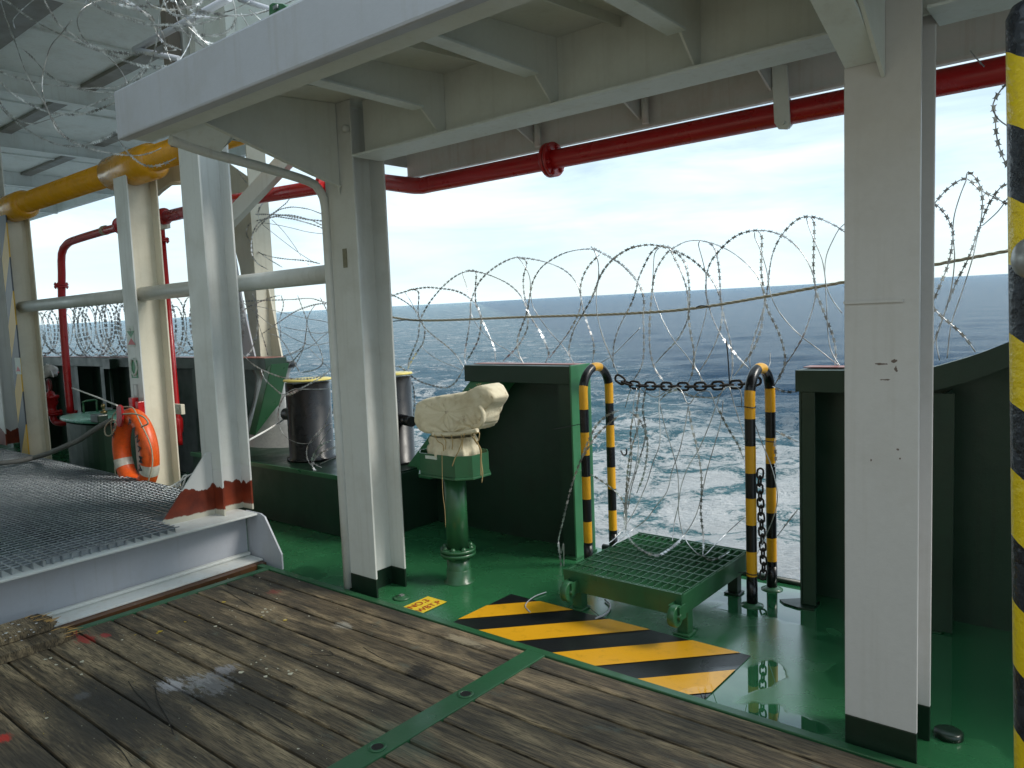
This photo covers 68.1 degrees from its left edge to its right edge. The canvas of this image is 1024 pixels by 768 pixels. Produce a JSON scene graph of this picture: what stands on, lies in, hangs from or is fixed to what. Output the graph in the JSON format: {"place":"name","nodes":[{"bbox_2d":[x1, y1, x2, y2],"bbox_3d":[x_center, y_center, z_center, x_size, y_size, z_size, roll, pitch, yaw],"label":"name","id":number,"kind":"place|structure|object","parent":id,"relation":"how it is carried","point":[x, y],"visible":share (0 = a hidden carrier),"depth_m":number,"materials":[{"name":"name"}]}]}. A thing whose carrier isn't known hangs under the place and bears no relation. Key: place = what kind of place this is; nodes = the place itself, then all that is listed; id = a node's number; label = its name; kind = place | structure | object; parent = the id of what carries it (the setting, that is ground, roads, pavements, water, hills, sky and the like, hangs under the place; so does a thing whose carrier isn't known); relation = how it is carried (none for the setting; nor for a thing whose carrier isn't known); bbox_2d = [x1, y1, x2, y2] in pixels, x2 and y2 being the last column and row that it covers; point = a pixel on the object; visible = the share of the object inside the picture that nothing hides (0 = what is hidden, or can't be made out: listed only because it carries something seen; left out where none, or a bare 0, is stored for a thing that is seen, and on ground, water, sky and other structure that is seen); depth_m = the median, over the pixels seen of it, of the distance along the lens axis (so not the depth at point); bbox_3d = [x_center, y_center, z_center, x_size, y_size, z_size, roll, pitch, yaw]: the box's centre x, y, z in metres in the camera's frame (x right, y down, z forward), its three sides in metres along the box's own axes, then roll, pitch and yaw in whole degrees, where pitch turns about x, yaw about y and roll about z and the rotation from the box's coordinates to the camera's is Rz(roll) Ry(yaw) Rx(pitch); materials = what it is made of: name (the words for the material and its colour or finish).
{"place":"outdoors","nodes":[
{"label":"outdoors","id":0,"kind":"place"},
{"bbox_2d":[232,158,291,227],"bbox_3d":[-2.105,-1.490,6.087,1.371,0.682,0.060,2,6,39],"label":"diagonal brace","id":1,"kind":"object","parent":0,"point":[254,194],"visible":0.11,"depth_m":6.00,"materials":[{"name":"white paint"}]},
{"bbox_2d":[0,442,1013,767],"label":"green deck","id":2,"kind":"structure","parent":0,"point":[790,670],"depth_m":3.81,"materials":[{"name":"paint"}]},
{"bbox_2d":[0,144,19,445],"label":"steel pillar","id":3,"kind":"structure","parent":2,"relation":"on","point":[9,431],"depth_m":8.91,"materials":[{"name":"white metal"}]},
{"bbox_2d":[0,215,51,458],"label":"steel pillar","id":4,"kind":"structure","parent":2,"relation":"on","point":[24,334],"depth_m":8.52,"materials":[{"name":"white metal"}]},
{"bbox_2d":[0,448,181,577],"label":"raised grating","id":5,"kind":"object","parent":2,"relation":"on","point":[49,505],"visible":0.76,"depth_m":5.44,"materials":[{"name":"metal"}]},
{"bbox_2d":[0,418,113,465],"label":"grey hose","id":6,"kind":"object","parent":5,"relation":"on","point":[90,432],"visible":0.98,"depth_m":7.15,"materials":[{"name":"rubber"}]},
{"bbox_2d":[60,399,137,473],"bbox_3d":[-4.236,0.649,8.050,1.160,0.937,0.820,2,6,39],"label":"green tank","id":7,"kind":"object","parent":2,"relation":"on","point":[93,451],"visible":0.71,"depth_m":7.64,"materials":[{"name":"metal"}]},
{"bbox_2d":[0,509,283,629],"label":"raised beam","id":8,"kind":"structure","parent":2,"relation":"on","point":[185,557],"depth_m":4.73,"materials":[{"name":"white metal"}]},
{"bbox_2d":[161,145,253,524],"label":"steel pillar","id":9,"kind":"structure","parent":8,"relation":"on","point":[219,482],"depth_m":5.26,"materials":[{"name":"white metal"}]},
{"bbox_2d":[0,0,293,167],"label":"razor wire coil","id":10,"kind":"object","parent":9,"relation":"hanging from","point":[151,19],"visible":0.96,"depth_m":4.37,"materials":[{"name":"metal"}]},
{"bbox_2d":[162,473,191,491],"bbox_3d":[-2.308,0.679,5.285,0.032,0.116,0.270,2,6,39],"label":"knotted cord","id":11,"kind":"object","parent":9,"relation":"attached to","point":[177,485],"visible":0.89,"depth_m":5.29,"materials":[{"name":"white fabric"}]},
{"bbox_2d":[113,175,180,486],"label":"steel pillar","id":12,"kind":"structure","parent":2,"relation":"on","point":[142,265],"depth_m":6.70,"materials":[{"name":"beige metal"}]},
{"bbox_2d":[0,139,243,221],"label":"yellow boom","id":13,"kind":"object","parent":12,"relation":"on","point":[19,205],"visible":0.78,"depth_m":6.85,"materials":[{"name":"paint"}]},
{"bbox_2d":[104,405,159,482],"bbox_3d":[-3.240,0.581,6.546,0.838,0.817,0.182,2,6,39],"label":"lifebuoy","id":14,"kind":"object","parent":12,"relation":"hanging from","point":[130,419],"visible":0.91,"depth_m":6.47,"materials":[{"name":"orange plastic"}]},
{"bbox_2d":[72,387,117,405],"bbox_3d":[-4.083,0.114,7.388,0.028,0.074,2.038,-6,6,-39],"label":"lashing line","id":15,"kind":"object","parent":14,"relation":"attached to","point":[95,396],"visible":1,"depth_m":7.29,"materials":[{"name":"grey fabric"}]},
{"bbox_2d":[157,165,180,195],"bbox_3d":[-3.038,-1.835,6.727,0.564,0.278,0.066,2,6,39],"label":"overhead haunch","id":16,"kind":"object","parent":12,"relation":"attached to","point":[170,179],"visible":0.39,"depth_m":6.73,"materials":[{"name":"beige paint"}]},
{"bbox_2d":[16,265,324,312],"bbox_3d":[-3.175,-0.790,6.612,5.978,0.124,0.124,2,6,39],"label":"horizontal pipe rail","id":17,"kind":"object","parent":12,"relation":"attached to","point":[306,276],"visible":0.66,"depth_m":6.25,"materials":[{"name":"white metal"}]},
{"bbox_2d":[43,356,288,472],"bbox_3d":[-8.288,0.230,12.270,15.668,1.358,0.310,2,6,39],"label":"bulwark panel","id":18,"kind":"object","parent":2,"relation":"on","point":[107,378],"visible":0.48,"depth_m":8.91,"materials":[{"name":"green paint"}]},
{"bbox_2d":[38,295,258,356],"bbox_3d":[-5.808,-0.742,10.172,8.120,0.877,0.385,2,6,39],"label":"razor wire coil","id":19,"kind":"object","parent":18,"relation":"on","point":[118,328],"visible":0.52,"depth_m":9.67,"materials":[{"name":"metal"}]},
{"bbox_2d":[168,96,406,597],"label":"steel pillar","id":20,"kind":"structure","parent":2,"relation":"on","point":[324,141],"depth_m":4.54,"materials":[{"name":"white metal"}]},
{"bbox_2d":[190,441,438,535],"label":"mooring platform","id":21,"kind":"structure","parent":2,"relation":"on","point":[304,495],"depth_m":6.20,"materials":[{"name":"green paint"}]},
{"bbox_2d":[248,360,296,447],"bbox_3d":[-2.436,0.183,7.753,1.175,0.835,0.747,2,6,39],"label":"fairlead","id":22,"kind":"object","parent":21,"relation":"on","point":[274,437],"visible":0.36,"depth_m":7.49,"materials":[{"name":"grey metal"}]},
{"bbox_2d":[230,144,282,355],"bbox_3d":[-2.930,-1.487,8.131,1.125,2.517,0.310,2,6,39],"label":"stay post","id":23,"kind":"object","parent":22,"relation":"on","point":[261,243],"visible":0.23,"depth_m":7.98,"materials":[{"name":"beige metal"}]},
{"bbox_2d":[238,170,321,269],"bbox_3d":[-2.223,-1.666,7.395,1.640,1.073,0.221,2,6,39],"label":"razor wire coil","id":24,"kind":"object","parent":23,"relation":"attached to","point":[275,215],"visible":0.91,"depth_m":7.47,"materials":[{"name":"metal"}]},
{"bbox_2d":[241,295,415,415],"bbox_3d":[-1.912,-0.220,7.277,2.660,1.317,0.258,2,6,39],"label":"razor wire coil","id":25,"kind":"object","parent":22,"relation":"on","point":[301,351],"visible":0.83,"depth_m":7.40,"materials":[{"name":"metal"}]},
{"bbox_2d":[243,355,335,470],"bbox_3d":[-1.830,0.251,6.278,1.319,0.992,0.060,2,6,39],"label":"razor wire end","id":26,"kind":"object","parent":21,"relation":"on","point":[312,458],"visible":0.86,"depth_m":6.14,"materials":[{"name":"metal"}]},
{"bbox_2d":[280,377,335,462],"bbox_3d":[-1.800,0.299,6.714,0.560,0.706,0.430,9,13,66],"label":"mooring bollard","id":27,"kind":"object","parent":21,"relation":"on","point":[305,412],"visible":0.81,"depth_m":6.50,"materials":[{"name":"black metal"}]},
{"bbox_2d":[249,419,283,440],"bbox_3d":[-1.988,0.361,6.172,0.033,0.059,1.533,-3,5,-7],"label":"lashing line","id":28,"kind":"object","parent":27,"relation":"attached to","point":[257,435],"visible":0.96,"depth_m":6.06,"materials":[{"name":"white fabric"}]},
{"bbox_2d":[395,371,415,464],"bbox_3d":[-0.902,0.281,6.248,0.520,0.750,0.337,2,6,39],"label":"mooring bollard","id":29,"kind":"object","parent":21,"relation":"on","point":[406,423],"visible":0.42,"depth_m":6.20,"materials":[{"name":"metal"}]},
{"bbox_2d":[393,594,409,600],"bbox_3d":[-0.662,1.274,4.548,0.104,0.022,0.104,2,6,39],"label":"deck plug","id":30,"kind":"object","parent":2,"relation":"on","point":[401,597],"visible":1,"depth_m":4.53,"materials":[{"name":"green paint"}]},
{"bbox_2d":[404,596,445,612],"bbox_3d":[-0.509,1.285,4.417,0.165,0.002,0.214,2,6,39],"label":"deck label","id":31,"kind":"object","parent":2,"relation":"on","point":[425,604],"visible":1,"depth_m":4.42,"materials":[{"name":"yellow paint"}]},
{"bbox_2d":[0,570,893,767],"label":"wooden deck","id":32,"kind":"structure","parent":2,"relation":"on","point":[543,712],"depth_m":3.26,"materials":[{"name":"brown wood"}]},
{"bbox_2d":[0,625,82,664],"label":"broken board","id":33,"kind":"object","parent":32,"relation":"on","point":[36,643],"visible":1,"depth_m":3.93,"materials":[{"name":"brown wood"}]},
{"bbox_2d":[0,612,60,645],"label":"broken board","id":34,"kind":"object","parent":33,"relation":"on","point":[45,622],"visible":1,"depth_m":4.03,"materials":[{"name":"brown wood"}]},
{"bbox_2d":[0,663,229,767],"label":"deck caulking","id":35,"kind":"object","parent":32,"relation":"in","point":[42,746],"depth_m":3.11,"materials":[{"name":"black"}]},
{"bbox_2d":[30,577,372,757],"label":"paint splashes","id":36,"kind":"object","parent":32,"relation":"on","point":[291,673],"visible":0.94,"depth_m":3.74,"materials":[{"name":"paint"}]},
{"bbox_2d":[107,589,392,766],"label":"plank cracks","id":37,"kind":"object","parent":32,"relation":"on","point":[245,702],"visible":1,"depth_m":3.27,"materials":[{"name":"black wood"}]},
{"bbox_2d":[327,650,544,767],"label":"steel deck strip","id":38,"kind":"object","parent":32,"relation":"on","point":[376,749],"visible":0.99,"depth_m":3.12,"materials":[{"name":"green paint"}]},
{"bbox_2d":[414,383,508,585],"bbox_3d":[-0.300,0.618,4.680,0.652,1.277,0.360,2,6,39],"label":"covered pedestal","id":39,"kind":"object","parent":2,"relation":"on","point":[454,455],"visible":1,"depth_m":4.60,"materials":[{"name":"green paint"}]},
{"bbox_2d":[67,563,926,767],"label":"deck margin strip","id":40,"kind":"object","parent":2,"relation":"on","point":[818,738],"visible":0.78,"depth_m":3.48,"materials":[{"name":"green paint"}]},
{"bbox_2d":[407,362,596,559],"bbox_3d":[-0.320,0.498,5.812,2.088,1.318,0.260,2,6,39],"label":"bulwark panel","id":41,"kind":"object","parent":2,"relation":"on","point":[522,489],"visible":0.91,"depth_m":5.54,"materials":[{"name":"green paint"}]},
{"bbox_2d":[391,245,639,388],"bbox_3d":[-0.152,-0.447,5.691,2.569,0.995,0.121,2,6,39],"label":"razor wire coil","id":42,"kind":"object","parent":41,"relation":"on","point":[525,304],"visible":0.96,"depth_m":5.52,"materials":[{"name":"metal"}]},
{"bbox_2d":[393,249,1007,321],"bbox_3d":[0.673,-0.582,4.960,4.650,0.267,0.019,2,6,39],"label":"stern rope","id":43,"kind":"object","parent":42,"relation":"attached to","point":[774,294],"visible":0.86,"depth_m":4.62,"materials":[{"name":"beige fabric"}]},
{"bbox_2d":[525,592,545,611],"bbox_3d":[0.123,1.259,4.392,0.068,0.007,0.319,-1,5,19],"label":"loose wire","id":44,"kind":"object","parent":2,"relation":"on","point":[531,598],"visible":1,"depth_m":4.43,"materials":[{"name":"grey metal"}]},
{"bbox_2d":[557,410,619,565],"bbox_3d":[0.475,0.709,4.826,0.516,1.118,0.078,2,6,39],"label":"razor wire end","id":45,"kind":"object","parent":2,"relation":"on","point":[582,456],"visible":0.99,"depth_m":4.86,"materials":[{"name":"metal"}]},
{"bbox_2d":[552,362,626,558],"bbox_3d":[0.550,0.523,5.039,0.563,1.334,0.195,-6,6,-37],"label":"striped hoop rail","id":46,"kind":"object","parent":2,"relation":"on","point":[591,369],"visible":0.91,"depth_m":4.96,"materials":[{"name":"yellow metal"}]},
{"bbox_2d":[454,594,749,698],"bbox_3d":[0.392,1.299,3.860,1.475,0.003,0.549,2,6,39],"label":"hazard marking","id":47,"kind":"object","parent":2,"relation":"on","point":[696,668],"visible":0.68,"depth_m":3.79,"materials":[{"name":"yellow paint"}]},
{"bbox_2d":[595,599,610,618],"bbox_3d":[0.519,1.256,4.229,0.060,0.012,0.283,-1,5,18],"label":"loose wire","id":48,"kind":"object","parent":2,"relation":"on","point":[607,612],"visible":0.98,"depth_m":4.18,"materials":[{"name":"grey metal"}]},
{"bbox_2d":[560,532,745,637],"bbox_3d":[0.802,1.125,4.266,0.751,0.250,0.950,2,6,39],"label":"grating step","id":49,"kind":"object","parent":2,"relation":"on","point":[679,581],"visible":0.99,"depth_m":4.14,"materials":[{"name":"green paint"}]},
{"bbox_2d":[602,544,799,585],"bbox_3d":[1.212,1.171,4.905,1.460,0.044,0.044,2,6,39],"label":"deck edge coaming","id":50,"kind":"object","parent":2,"relation":"on","point":[790,581],"visible":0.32,"depth_m":4.55,"materials":[{"name":"metal"}]},
{"bbox_2d":[736,363,782,609],"bbox_3d":[1.407,0.551,4.282,0.124,1.344,0.424,2,6,39],"label":"striped hoop rail","id":51,"kind":"object","parent":2,"relation":"on","point":[749,406],"visible":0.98,"depth_m":4.19,"materials":[{"name":"yellow metal"}]},
{"bbox_2d":[614,374,761,390],"bbox_3d":[1.045,-0.005,4.621,0.976,0.108,0.062,2,6,39],"label":"gate chain","id":52,"kind":"object","parent":51,"relation":"attached to","point":[705,386],"visible":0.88,"depth_m":4.61,"materials":[{"name":"metal"}]},
{"bbox_2d":[726,340,729,381],"bbox_3d":[1.277,-0.130,4.481,0.023,0.257,0.008,2,6,39],"label":"black cable tie","id":53,"kind":"object","parent":52,"relation":"attached to","point":[728,361],"visible":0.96,"depth_m":4.48,"materials":[{"name":"plastic"}]},
{"bbox_2d":[590,386,797,561],"bbox_3d":[0.933,0.488,4.543,1.505,0.968,0.549,2,6,39],"label":"razor wire curtain","id":54,"kind":"object","parent":51,"relation":"hanging from","point":[625,504],"visible":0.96,"depth_m":4.70,"materials":[{"name":"metal"}]},
{"bbox_2d":[756,467,766,580],"bbox_3d":[1.431,0.803,4.345,0.048,0.662,0.091,2,6,39],"label":"hanging chain","id":55,"kind":"object","parent":51,"relation":"hanging from","point":[761,513],"visible":0.99,"depth_m":4.33,"materials":[{"name":"black metal"}]},
{"bbox_2d":[810,0,935,763],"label":"steel pillar","id":56,"kind":"structure","parent":2,"relation":"on","point":[885,50],"depth_m":2.64,"materials":[{"name":"white metal"}]},
{"bbox_2d":[114,0,1021,176],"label":"deck canopy","id":57,"kind":"object","parent":56,"relation":"on","point":[429,87],"visible":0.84,"depth_m":3.30,"materials":[{"name":"metal"}]},
{"bbox_2d":[132,0,268,60],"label":"handrail","id":58,"kind":"object","parent":57,"relation":"on","point":[140,47],"visible":0.71,"depth_m":4.49,"materials":[{"name":"white metal"}]},
{"bbox_2d":[269,3,288,14],"bbox_3d":[-0.900,-1.463,2.963,0.118,0.057,0.058,2,6,39],"label":"green bracket box","id":59,"kind":"object","parent":57,"relation":"on","point":[274,7],"visible":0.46,"depth_m":2.95,"materials":[{"name":"paint"}]},
{"bbox_2d":[779,342,1011,632],"bbox_3d":[3.767,0.265,2.416,5.800,2.050,0.286,2,6,39],"label":"bulwark panel","id":60,"kind":"object","parent":2,"relation":"on","point":[971,540],"visible":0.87,"depth_m":3.81,"materials":[{"name":"green paint"}]},
{"bbox_2d":[591,215,843,384],"bbox_3d":[1.179,-0.467,4.598,1.694,0.971,0.142,2,6,39],"label":"razor wire coil","id":61,"kind":"object","parent":60,"relation":"on","point":[720,294],"visible":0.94,"depth_m":4.54,"materials":[{"name":"metal"}]},
{"bbox_2d":[934,171,1006,360],"bbox_3d":[2.181,-0.560,3.664,0.479,0.903,0.116,2,6,39],"label":"razor wire coil","id":62,"kind":"object","parent":60,"relation":"on","point":[980,188],"visible":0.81,"depth_m":3.66,"materials":[{"name":"metal"}]},
{"bbox_2d":[934,724,963,743],"bbox_3d":[1.658,1.324,2.878,0.100,0.030,0.100,2,6,39],"label":"deck plug","id":63,"kind":"object","parent":2,"relation":"on","point":[946,733],"visible":1,"depth_m":2.85,"materials":[{"name":"silver metal"}]},
{"bbox_2d":[1005,0,1023,767],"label":"striped pole","id":64,"kind":"object","parent":2,"relation":"on","point":[1014,34],"visible":1,"depth_m":1.60,"materials":[{"name":"yellow metal"}]},
{"bbox_2d":[30,53,1007,324],"label":"sky","id":65,"kind":"structure","parent":0,"point":[714,191],"materials":[{"name":"white"}]},
{"bbox_2d":[40,274,1008,579],"bbox_3d":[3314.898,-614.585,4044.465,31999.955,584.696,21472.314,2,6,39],"label":"sea","id":66,"kind":"structure","parent":0,"point":[982,318],"depth_m":66.03,"materials":[{"name":"liquid"}]},
{"bbox_2d":[54,55,1005,445],"bbox_3d":[0.171,-0.421,4.542,14.093,2.331,0.291,2,6,39],"label":"pipe","id":67,"kind":"object","parent":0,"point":[550,159],"visible":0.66,"depth_m":4.17,"materials":[{"name":"metal"}]},
{"bbox_2d":[46,372,77,425],"bbox_3d":[-5.577,0.186,9.213,0.578,0.660,0.239,0,5,24],"label":"fire hydrant valve","id":68,"kind":"object","parent":67,"relation":"attached to","point":[52,403],"visible":0.71,"depth_m":9.19,"materials":[{"name":"red paint"}]},
{"bbox_2d":[44,364,57,377],"bbox_3d":[-5.582,-0.164,9.134,0.189,0.174,0.285,-4,5,-14],"label":"white rag","id":69,"kind":"object","parent":68,"relation":"on","point":[50,370],"visible":0.93,"depth_m":9.11,"materials":[{"name":"white fabric"}]},
{"bbox_2d":[772,65,791,129],"bbox_3d":[1.266,-1.305,3.461,0.079,0.296,0.146,6,10,60],"label":"pipe hanger","id":70,"kind":"object","parent":67,"relation":"attached to","point":[781,98],"visible":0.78,"depth_m":3.43,"materials":[{"name":"white paint"}]},
{"bbox_2d":[970,50,1006,167],"bbox_3d":[1.828,-1.004,2.866,0.179,0.518,0.075,-1,5,12],"label":"razor wire end","id":71,"kind":"object","parent":67,"relation":"hanging from","point":[997,141],"visible":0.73,"depth_m":2.89,"materials":[{"name":"metal"}]},
{"bbox_3d":[-5.794,-0.432,0.473,18.400,4.460,0.100,2,6,39],"label":"superstructure wall","id":72,"kind":"object","parent":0,"visible":0},
{"bbox_2d":[0,0,245,220],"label":"deck","id":73,"kind":"structure","parent":72,"relation":"on","point":[30,161],"depth_m":8.96,"materials":[{"name":"paint"}]},
{"bbox_2d":[159,0,299,147],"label":"bulkhead","id":74,"kind":"object","parent":73,"relation":"attached to","point":[179,40],"visible":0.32,"depth_m":5.69,"materials":[{"name":"paint"}]}
]}

